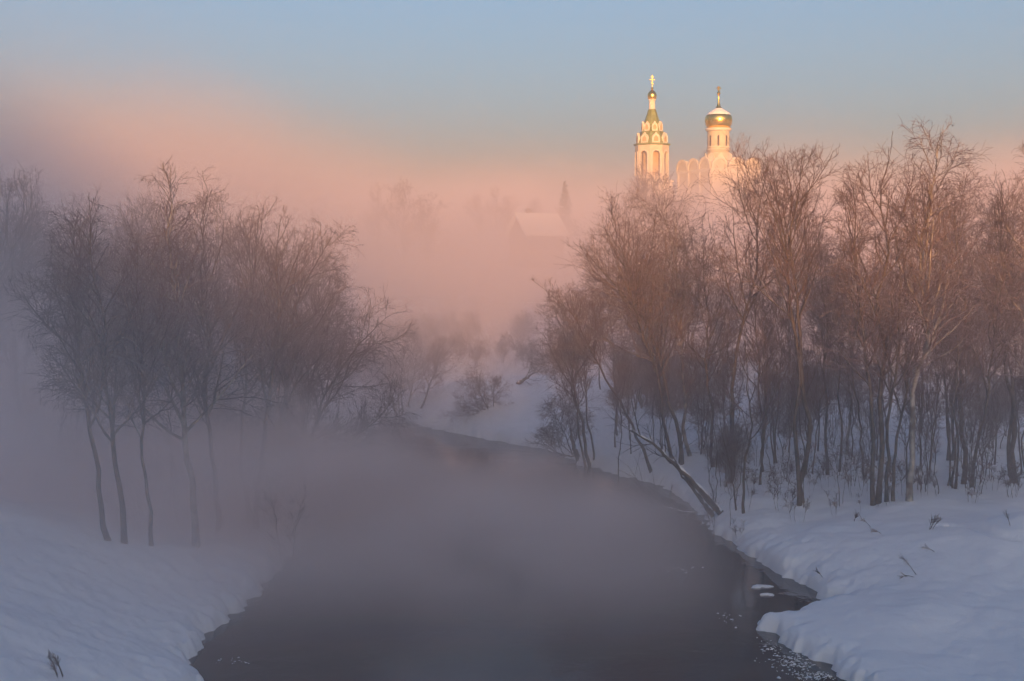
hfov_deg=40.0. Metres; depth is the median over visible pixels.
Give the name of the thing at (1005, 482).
bare shoot
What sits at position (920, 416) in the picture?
sapling
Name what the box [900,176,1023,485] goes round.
alder tree
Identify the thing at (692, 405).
undergrowth bush
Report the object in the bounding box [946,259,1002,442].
young alder
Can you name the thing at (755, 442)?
sapling
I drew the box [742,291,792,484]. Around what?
young alder
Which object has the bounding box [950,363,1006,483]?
sapling
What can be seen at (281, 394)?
undergrowth bush
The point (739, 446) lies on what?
sapling
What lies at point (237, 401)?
undergrowth bush
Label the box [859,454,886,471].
bare shoot
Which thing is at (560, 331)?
willow bush
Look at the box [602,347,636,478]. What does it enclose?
young alder
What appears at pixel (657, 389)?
young alder
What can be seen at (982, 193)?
bare tree
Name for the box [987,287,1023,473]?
young alder
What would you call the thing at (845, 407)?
sapling
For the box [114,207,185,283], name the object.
alder tree
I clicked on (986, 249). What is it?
alder tree
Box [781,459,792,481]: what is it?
bare shoot
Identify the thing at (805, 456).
sapling
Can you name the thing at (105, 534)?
alder tree
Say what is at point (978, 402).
sapling
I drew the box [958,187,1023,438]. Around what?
alder tree
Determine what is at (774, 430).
sapling
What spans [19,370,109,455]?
undergrowth bush
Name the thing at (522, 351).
willow bush
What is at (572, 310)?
alder tree
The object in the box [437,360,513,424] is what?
willow bush
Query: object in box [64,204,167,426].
alder tree
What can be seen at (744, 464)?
alder tree
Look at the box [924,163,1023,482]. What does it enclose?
alder tree
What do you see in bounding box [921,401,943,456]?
sapling
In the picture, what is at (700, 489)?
fallen trunk
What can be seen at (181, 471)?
alder tree
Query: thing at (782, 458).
sapling
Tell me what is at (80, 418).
alder tree
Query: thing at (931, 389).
sapling
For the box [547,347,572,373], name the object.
willow bush
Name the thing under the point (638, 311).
alder tree
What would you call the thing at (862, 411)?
sapling
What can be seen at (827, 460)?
bare shoot
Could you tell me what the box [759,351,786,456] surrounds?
sapling
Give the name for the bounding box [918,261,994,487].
young alder
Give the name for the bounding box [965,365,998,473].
sapling
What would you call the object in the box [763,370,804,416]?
undergrowth bush
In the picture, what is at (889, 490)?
bare shoot
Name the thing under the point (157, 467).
sapling
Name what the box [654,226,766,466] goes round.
alder tree
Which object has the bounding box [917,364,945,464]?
sapling
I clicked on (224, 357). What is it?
alder tree
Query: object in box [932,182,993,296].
bare tree
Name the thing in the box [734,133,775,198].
bare tree
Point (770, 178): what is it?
bare tree
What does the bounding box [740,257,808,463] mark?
young alder
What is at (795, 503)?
bare shoot
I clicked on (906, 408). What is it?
young alder
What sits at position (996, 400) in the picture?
undergrowth bush
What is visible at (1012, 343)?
young alder
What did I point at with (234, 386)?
undergrowth bush
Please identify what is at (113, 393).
undergrowth bush
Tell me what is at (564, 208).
spruce tree
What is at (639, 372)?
undergrowth bush
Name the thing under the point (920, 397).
young alder
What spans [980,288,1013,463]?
young alder
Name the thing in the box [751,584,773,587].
ice floe
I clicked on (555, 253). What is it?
window
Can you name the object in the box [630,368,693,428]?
undergrowth bush
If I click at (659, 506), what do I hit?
branch
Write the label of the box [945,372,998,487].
sapling
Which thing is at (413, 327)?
willow bush
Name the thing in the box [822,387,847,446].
sapling
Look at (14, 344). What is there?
alder tree
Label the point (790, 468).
bare shoot
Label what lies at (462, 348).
willow bush
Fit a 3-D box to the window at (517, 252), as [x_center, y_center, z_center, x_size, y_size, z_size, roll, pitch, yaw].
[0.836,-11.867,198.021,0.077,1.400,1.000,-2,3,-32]
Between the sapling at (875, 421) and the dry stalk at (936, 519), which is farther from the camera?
the sapling at (875, 421)
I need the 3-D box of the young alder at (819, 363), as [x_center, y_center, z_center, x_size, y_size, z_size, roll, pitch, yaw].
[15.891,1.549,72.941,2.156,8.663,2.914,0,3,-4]
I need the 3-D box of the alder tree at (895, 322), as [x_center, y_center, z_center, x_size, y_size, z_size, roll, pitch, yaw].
[14.270,-0.674,54.921,7.445,14.677,5.188,-1,3,-27]
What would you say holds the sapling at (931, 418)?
on the ground
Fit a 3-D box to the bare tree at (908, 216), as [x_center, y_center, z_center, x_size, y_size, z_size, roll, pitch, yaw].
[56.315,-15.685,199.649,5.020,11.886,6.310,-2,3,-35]
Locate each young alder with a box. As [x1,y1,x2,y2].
[602,323,635,447]
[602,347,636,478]
[615,339,640,453]
[635,337,681,442]
[638,323,680,451]
[673,329,714,443]
[675,303,732,454]
[702,306,743,442]
[705,313,756,419]
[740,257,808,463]
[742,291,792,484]
[761,300,839,473]
[782,320,811,452]
[794,290,839,450]
[797,239,869,471]
[803,259,869,478]
[816,294,867,451]
[847,309,897,471]
[856,318,898,460]
[888,315,925,480]
[894,285,973,469]
[914,244,1004,488]
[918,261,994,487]
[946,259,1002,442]
[977,243,1023,438]
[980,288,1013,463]
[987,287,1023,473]
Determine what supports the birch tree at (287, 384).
on the ground
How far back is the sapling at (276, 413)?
70.63 m
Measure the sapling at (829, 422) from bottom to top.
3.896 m
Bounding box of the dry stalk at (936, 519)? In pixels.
[929,514,943,529]
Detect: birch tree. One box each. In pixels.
[1,184,205,543]
[85,155,295,547]
[131,167,283,532]
[213,212,379,513]
[593,179,771,456]
[858,115,1007,501]
[935,142,1023,390]
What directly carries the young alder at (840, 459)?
on the ground
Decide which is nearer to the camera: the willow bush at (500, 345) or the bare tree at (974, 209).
the willow bush at (500, 345)
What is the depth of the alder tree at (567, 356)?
76.53 m
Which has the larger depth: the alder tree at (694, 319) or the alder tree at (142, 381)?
the alder tree at (694, 319)
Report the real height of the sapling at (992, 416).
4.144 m
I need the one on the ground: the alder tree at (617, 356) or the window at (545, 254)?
the alder tree at (617, 356)
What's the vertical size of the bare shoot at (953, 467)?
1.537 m
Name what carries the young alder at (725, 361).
on the ground
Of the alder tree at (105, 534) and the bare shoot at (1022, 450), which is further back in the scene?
the bare shoot at (1022, 450)
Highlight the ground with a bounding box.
[0,186,1023,680]
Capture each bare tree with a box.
[355,181,406,279]
[370,177,426,287]
[406,192,453,279]
[459,192,490,251]
[479,186,507,252]
[493,196,520,238]
[522,198,541,212]
[572,191,623,277]
[600,178,658,308]
[619,164,678,264]
[629,169,704,271]
[669,191,708,263]
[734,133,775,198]
[760,150,794,224]
[829,196,879,279]
[893,190,922,249]
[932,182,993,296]
[964,176,1011,250]
[999,167,1023,265]
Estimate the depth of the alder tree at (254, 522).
55.66 m
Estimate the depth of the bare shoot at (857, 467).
58.98 m
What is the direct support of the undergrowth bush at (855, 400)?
on the ground
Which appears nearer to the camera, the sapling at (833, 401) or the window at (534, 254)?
the sapling at (833, 401)
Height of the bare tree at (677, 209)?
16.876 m
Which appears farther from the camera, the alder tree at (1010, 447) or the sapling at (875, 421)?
the sapling at (875, 421)
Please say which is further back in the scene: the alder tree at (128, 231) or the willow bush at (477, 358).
the willow bush at (477, 358)
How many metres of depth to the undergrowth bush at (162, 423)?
65.70 m
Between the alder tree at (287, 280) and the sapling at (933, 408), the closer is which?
the sapling at (933, 408)
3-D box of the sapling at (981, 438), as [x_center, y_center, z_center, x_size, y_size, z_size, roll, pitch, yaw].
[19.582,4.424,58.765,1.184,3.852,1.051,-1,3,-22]
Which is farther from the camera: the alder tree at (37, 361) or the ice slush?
the alder tree at (37, 361)
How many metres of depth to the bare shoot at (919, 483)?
56.74 m
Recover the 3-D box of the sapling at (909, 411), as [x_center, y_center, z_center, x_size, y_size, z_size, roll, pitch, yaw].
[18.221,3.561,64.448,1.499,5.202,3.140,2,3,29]
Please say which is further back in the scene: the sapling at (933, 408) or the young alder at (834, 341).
the sapling at (933, 408)
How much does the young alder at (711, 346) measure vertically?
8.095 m
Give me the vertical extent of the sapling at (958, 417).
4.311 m
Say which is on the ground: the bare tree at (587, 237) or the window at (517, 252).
the bare tree at (587, 237)
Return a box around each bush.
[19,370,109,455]
[68,388,149,501]
[92,354,166,441]
[95,400,180,492]
[101,367,190,462]
[107,326,273,455]
[147,340,258,488]
[195,360,260,439]
[216,397,320,516]
[234,329,325,446]
[241,282,422,508]
[341,352,384,392]
[357,339,380,376]
[364,314,409,356]
[364,320,450,415]
[390,312,429,351]
[415,309,462,343]
[419,342,448,367]
[435,327,472,362]
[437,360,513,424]
[456,309,487,346]
[467,336,491,367]
[492,331,513,362]
[507,308,538,346]
[510,336,540,367]
[525,346,559,374]
[527,382,595,454]
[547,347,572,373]
[552,320,575,350]
[562,337,598,367]
[604,343,669,409]
[622,337,666,402]
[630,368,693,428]
[646,337,701,404]
[669,339,740,446]
[697,415,759,487]
[745,393,816,449]
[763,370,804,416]
[783,348,856,432]
[828,351,883,422]
[943,364,1023,448]
[985,380,1023,435]
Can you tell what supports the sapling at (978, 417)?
on the ground
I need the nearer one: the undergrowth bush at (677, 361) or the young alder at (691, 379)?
the young alder at (691, 379)
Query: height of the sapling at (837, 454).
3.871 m
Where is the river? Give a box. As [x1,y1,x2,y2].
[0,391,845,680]
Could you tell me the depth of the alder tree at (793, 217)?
57.84 m
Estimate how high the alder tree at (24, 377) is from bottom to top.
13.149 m
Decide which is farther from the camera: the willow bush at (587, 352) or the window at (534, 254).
the window at (534, 254)
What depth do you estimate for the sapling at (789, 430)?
63.01 m
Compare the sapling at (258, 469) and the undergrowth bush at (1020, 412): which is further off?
the undergrowth bush at (1020, 412)
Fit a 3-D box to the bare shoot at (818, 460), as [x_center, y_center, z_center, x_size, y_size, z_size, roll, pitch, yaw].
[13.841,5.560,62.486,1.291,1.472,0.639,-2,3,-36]
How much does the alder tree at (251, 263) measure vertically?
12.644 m
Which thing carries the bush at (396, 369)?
on the ground
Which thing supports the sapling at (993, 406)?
on the ground
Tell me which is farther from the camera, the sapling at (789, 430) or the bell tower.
the bell tower
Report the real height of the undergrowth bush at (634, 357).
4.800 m
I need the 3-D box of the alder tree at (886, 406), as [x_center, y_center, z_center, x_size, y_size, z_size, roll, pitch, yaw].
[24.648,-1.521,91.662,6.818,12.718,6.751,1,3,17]
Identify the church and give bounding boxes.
[676,86,760,225]
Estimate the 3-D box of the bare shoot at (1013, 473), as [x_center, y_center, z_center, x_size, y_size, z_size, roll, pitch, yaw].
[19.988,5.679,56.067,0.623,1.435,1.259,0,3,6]
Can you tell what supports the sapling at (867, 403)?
on the ground
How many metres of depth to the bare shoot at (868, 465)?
57.59 m
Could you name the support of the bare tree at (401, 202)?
on the ground
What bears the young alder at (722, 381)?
on the ground
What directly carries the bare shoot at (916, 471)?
on the ground
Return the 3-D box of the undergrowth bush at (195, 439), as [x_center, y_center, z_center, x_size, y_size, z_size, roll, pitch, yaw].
[-13.499,3.116,61.481,5.120,7.008,7.259,0,3,-2]
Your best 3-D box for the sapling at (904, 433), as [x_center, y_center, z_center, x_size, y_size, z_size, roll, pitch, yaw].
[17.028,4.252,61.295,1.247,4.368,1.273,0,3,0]
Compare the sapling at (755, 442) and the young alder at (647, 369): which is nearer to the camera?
the sapling at (755, 442)
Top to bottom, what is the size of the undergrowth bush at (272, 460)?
5.202 m
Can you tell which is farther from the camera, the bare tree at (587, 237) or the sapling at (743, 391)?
the bare tree at (587, 237)
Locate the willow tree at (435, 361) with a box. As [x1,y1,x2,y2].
[409,327,464,408]
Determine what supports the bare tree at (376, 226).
on the ground
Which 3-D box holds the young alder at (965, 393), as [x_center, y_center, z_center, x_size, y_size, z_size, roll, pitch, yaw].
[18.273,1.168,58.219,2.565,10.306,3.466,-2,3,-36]
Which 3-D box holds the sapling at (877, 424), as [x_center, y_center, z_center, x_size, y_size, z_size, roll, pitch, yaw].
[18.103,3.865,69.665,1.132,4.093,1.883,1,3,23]
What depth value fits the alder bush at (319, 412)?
60.85 m
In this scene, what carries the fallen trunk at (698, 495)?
on the ground
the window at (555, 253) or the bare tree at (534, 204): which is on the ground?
the bare tree at (534, 204)
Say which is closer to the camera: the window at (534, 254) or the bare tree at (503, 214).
the window at (534, 254)
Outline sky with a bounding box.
[0,0,1023,228]
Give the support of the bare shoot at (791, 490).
on the ground
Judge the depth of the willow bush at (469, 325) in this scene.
144.31 m
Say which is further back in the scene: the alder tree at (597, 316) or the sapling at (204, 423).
the alder tree at (597, 316)
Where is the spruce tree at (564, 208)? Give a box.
[554,181,583,244]
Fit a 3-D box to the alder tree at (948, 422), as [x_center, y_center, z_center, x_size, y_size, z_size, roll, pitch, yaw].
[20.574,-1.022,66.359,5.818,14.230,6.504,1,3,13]
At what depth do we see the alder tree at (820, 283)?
98.39 m
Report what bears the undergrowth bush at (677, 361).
on the ground
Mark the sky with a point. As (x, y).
(321, 102)
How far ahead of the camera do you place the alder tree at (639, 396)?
92.26 m
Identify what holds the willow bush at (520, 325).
on the ground
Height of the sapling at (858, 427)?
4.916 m
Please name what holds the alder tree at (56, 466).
on the ground
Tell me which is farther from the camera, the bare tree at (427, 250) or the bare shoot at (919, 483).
the bare tree at (427, 250)
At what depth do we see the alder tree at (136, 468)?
61.90 m
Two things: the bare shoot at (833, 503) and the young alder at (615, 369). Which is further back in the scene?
the young alder at (615, 369)
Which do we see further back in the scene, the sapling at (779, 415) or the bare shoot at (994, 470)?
the sapling at (779, 415)
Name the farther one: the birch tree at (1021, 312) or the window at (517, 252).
the window at (517, 252)
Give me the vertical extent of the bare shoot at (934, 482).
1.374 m
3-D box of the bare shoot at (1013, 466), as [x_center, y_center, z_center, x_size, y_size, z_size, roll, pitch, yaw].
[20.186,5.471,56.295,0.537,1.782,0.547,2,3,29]
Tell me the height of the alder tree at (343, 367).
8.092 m
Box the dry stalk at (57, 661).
[47,649,62,677]
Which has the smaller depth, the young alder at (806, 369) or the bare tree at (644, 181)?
the young alder at (806, 369)
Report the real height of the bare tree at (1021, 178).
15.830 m
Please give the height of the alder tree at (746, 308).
16.191 m
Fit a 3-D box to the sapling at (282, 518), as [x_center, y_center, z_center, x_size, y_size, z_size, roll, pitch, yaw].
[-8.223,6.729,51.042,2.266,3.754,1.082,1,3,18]
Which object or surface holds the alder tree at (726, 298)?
on the ground
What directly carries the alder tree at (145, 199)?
on the ground
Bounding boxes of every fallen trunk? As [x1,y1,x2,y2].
[516,346,549,383]
[601,384,722,514]
[673,465,714,516]
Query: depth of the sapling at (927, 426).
58.28 m
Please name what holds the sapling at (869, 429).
on the ground
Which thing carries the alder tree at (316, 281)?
on the ground
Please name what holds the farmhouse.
on the ground
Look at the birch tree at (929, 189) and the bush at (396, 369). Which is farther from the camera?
the bush at (396, 369)
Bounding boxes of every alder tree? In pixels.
[0,160,99,464]
[0,169,64,352]
[0,182,53,430]
[0,194,69,453]
[0,198,35,330]
[0,199,85,415]
[0,218,154,540]
[13,220,139,474]
[18,214,153,484]
[23,205,133,455]
[31,192,123,439]
[61,217,184,477]
[62,231,210,545]
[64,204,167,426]
[81,196,223,489]
[97,190,193,441]
[108,205,215,452]
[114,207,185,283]
[140,200,235,432]
[166,193,299,472]
[175,184,340,529]
[204,212,299,443]
[243,229,329,424]
[269,228,366,460]
[294,261,370,429]
[317,310,372,453]
[518,280,640,466]
[532,275,652,472]
[555,176,726,464]
[573,268,622,388]
[581,267,637,435]
[599,239,678,405]
[615,245,654,332]
[643,227,710,388]
[648,241,712,413]
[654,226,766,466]
[679,134,826,482]
[689,246,764,352]
[696,141,863,505]
[701,329,781,513]
[702,249,793,471]
[730,212,821,404]
[764,215,887,474]
[781,218,864,396]
[788,206,935,452]
[800,132,964,505]
[845,220,936,410]
[870,195,981,432]
[888,168,1005,460]
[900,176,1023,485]
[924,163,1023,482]
[954,208,1022,353]
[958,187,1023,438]
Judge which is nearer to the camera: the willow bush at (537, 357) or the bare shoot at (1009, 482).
the bare shoot at (1009, 482)
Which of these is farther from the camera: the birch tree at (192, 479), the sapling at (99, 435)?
the sapling at (99, 435)
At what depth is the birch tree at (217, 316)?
52.05 m
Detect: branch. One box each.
[523,427,574,463]
[610,453,696,517]
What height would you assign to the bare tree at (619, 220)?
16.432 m
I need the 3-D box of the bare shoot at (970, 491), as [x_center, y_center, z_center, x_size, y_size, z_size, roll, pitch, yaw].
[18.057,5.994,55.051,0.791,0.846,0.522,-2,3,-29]
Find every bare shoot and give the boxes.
[725,469,738,488]
[730,519,744,539]
[737,464,759,492]
[747,469,763,506]
[761,469,799,511]
[764,457,795,498]
[779,490,811,521]
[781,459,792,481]
[804,472,823,489]
[814,450,831,475]
[815,455,844,487]
[819,450,837,477]
[824,490,839,516]
[839,459,867,494]
[844,442,869,489]
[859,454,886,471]
[859,456,898,489]
[872,473,899,503]
[887,459,907,494]
[890,456,928,494]
[900,460,908,480]
[913,467,933,495]
[915,467,930,488]
[925,467,938,492]
[948,461,973,489]
[962,454,997,502]
[965,483,980,497]
[980,465,1004,490]
[1000,468,1022,496]
[1002,465,1013,497]
[1006,466,1021,493]
[1009,459,1023,478]
[1010,455,1019,496]
[1017,440,1023,460]
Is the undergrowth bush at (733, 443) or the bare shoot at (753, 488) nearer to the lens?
the bare shoot at (753, 488)
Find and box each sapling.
[50,347,81,463]
[65,405,106,507]
[82,362,123,503]
[121,388,163,475]
[146,418,187,525]
[172,419,192,478]
[187,339,230,481]
[245,411,286,501]
[253,482,316,565]
[258,380,300,458]
[685,390,735,510]
[701,475,718,534]
[717,399,762,499]
[719,456,743,525]
[735,349,755,429]
[742,369,792,475]
[744,418,766,466]
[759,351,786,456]
[775,368,818,481]
[778,443,789,494]
[789,423,822,507]
[805,420,819,464]
[812,371,847,444]
[820,420,846,505]
[821,394,844,472]
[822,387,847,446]
[827,370,864,455]
[834,406,868,485]
[840,448,855,503]
[842,427,866,480]
[845,364,880,461]
[848,367,887,455]
[857,372,877,439]
[861,400,888,460]
[861,404,878,456]
[865,376,886,450]
[866,377,885,457]
[891,392,917,470]
[896,371,925,448]
[902,357,950,484]
[903,398,943,491]
[907,384,939,489]
[915,394,943,493]
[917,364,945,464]
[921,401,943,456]
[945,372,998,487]
[947,392,1009,493]
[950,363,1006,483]
[963,385,989,448]
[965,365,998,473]
[967,356,999,460]
[973,401,995,487]
[979,389,1003,456]
[981,393,1006,478]
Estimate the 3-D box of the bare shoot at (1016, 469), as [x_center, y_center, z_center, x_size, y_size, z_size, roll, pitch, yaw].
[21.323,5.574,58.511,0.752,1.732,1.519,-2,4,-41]
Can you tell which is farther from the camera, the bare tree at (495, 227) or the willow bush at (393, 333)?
the bare tree at (495, 227)
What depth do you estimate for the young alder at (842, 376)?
70.81 m
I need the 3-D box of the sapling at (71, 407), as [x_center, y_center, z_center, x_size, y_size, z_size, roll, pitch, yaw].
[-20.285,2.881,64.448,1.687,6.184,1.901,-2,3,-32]
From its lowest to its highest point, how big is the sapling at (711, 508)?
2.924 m
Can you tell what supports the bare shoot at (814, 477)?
on the ground
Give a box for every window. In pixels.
[516,251,519,260]
[531,251,537,260]
[542,251,548,260]
[553,251,559,260]
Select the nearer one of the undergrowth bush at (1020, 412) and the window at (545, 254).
the undergrowth bush at (1020, 412)
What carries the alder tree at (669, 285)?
on the ground
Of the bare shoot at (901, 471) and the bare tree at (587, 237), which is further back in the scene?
the bare tree at (587, 237)
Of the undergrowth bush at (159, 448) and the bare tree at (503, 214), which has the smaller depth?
the undergrowth bush at (159, 448)
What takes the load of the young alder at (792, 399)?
on the ground
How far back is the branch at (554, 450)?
80.35 m
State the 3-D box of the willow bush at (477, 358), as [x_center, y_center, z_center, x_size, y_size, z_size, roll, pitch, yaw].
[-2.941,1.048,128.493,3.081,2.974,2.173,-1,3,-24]
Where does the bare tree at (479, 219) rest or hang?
on the ground
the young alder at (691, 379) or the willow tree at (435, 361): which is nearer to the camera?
the young alder at (691, 379)
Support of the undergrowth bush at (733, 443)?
on the ground
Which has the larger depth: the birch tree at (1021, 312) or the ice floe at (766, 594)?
the birch tree at (1021, 312)
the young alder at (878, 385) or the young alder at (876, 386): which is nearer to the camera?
the young alder at (876, 386)
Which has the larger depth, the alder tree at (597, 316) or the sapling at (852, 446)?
the alder tree at (597, 316)
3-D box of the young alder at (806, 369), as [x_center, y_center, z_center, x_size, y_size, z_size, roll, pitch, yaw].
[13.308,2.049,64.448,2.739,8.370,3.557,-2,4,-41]
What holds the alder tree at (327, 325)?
on the ground
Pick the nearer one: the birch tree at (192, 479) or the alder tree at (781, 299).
the birch tree at (192, 479)
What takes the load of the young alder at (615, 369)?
on the ground
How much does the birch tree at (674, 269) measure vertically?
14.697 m
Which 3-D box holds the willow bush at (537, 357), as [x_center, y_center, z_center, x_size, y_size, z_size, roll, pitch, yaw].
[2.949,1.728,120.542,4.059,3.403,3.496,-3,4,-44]
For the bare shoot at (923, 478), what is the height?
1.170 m
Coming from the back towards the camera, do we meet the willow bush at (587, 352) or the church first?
the church
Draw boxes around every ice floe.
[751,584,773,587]
[760,593,773,595]
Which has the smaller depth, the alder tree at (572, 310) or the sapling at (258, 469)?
the sapling at (258, 469)
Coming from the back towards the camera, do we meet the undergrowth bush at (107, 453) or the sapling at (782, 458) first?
the sapling at (782, 458)
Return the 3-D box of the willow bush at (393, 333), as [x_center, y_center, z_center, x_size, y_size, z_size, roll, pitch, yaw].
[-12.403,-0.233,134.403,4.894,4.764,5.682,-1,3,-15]
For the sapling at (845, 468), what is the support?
on the ground
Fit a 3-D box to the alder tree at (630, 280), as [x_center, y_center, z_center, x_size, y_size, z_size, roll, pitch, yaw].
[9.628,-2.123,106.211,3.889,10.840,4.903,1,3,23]
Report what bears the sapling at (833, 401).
on the ground
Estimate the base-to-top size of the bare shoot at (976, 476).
2.374 m
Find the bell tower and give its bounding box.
[630,75,673,224]
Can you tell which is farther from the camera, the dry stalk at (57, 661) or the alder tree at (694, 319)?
the alder tree at (694, 319)
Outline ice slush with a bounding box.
[218,564,835,680]
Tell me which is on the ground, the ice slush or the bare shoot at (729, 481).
the bare shoot at (729, 481)
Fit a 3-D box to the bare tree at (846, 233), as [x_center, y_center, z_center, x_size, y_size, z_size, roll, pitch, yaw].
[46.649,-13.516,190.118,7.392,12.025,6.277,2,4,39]
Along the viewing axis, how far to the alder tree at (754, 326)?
66.01 m
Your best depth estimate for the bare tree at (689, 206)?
179.55 m
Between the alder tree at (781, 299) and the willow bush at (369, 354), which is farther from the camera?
the willow bush at (369, 354)
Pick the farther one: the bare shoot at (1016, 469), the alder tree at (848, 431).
the alder tree at (848, 431)
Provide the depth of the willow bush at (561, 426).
80.92 m
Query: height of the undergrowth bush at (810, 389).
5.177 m
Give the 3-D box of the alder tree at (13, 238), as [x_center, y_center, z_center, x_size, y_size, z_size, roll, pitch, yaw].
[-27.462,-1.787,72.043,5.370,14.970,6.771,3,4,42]
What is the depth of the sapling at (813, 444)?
68.11 m
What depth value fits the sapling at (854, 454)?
61.24 m
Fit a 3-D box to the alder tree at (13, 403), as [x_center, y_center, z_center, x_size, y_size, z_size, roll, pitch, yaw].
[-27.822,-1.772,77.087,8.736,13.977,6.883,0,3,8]
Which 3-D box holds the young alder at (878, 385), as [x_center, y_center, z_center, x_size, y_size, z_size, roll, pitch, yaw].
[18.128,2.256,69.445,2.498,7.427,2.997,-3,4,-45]
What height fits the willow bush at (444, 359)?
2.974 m
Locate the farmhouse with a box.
[504,208,569,267]
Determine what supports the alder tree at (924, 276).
on the ground
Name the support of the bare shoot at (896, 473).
on the ground
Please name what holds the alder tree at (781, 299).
on the ground
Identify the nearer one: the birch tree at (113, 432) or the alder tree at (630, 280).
the birch tree at (113, 432)
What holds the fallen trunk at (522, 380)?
on the ground
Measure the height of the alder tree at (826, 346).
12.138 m
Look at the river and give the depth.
47.89 m
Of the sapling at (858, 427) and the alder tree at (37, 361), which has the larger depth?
the alder tree at (37, 361)
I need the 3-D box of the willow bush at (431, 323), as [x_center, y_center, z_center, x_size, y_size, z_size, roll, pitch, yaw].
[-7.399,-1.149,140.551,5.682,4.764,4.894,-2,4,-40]
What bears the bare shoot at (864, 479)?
on the ground
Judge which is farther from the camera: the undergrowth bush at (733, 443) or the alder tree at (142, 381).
the undergrowth bush at (733, 443)
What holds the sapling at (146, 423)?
on the ground
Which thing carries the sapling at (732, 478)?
on the ground
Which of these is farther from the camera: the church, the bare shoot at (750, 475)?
the church
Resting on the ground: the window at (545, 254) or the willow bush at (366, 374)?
the willow bush at (366, 374)
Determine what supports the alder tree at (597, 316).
on the ground
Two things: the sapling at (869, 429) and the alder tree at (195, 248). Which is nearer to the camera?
the sapling at (869, 429)
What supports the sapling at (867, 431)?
on the ground
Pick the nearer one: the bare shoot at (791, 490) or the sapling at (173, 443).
the bare shoot at (791, 490)
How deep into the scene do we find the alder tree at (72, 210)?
76.26 m
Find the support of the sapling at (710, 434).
on the ground
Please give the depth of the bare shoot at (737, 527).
55.69 m
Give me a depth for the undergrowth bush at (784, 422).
73.60 m
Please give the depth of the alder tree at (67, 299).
61.05 m
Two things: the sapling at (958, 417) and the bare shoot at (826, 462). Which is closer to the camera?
the sapling at (958, 417)
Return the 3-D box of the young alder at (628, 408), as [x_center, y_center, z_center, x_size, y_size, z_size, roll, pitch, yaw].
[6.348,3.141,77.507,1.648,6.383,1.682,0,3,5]
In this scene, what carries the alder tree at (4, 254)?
on the ground
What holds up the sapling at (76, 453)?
on the ground

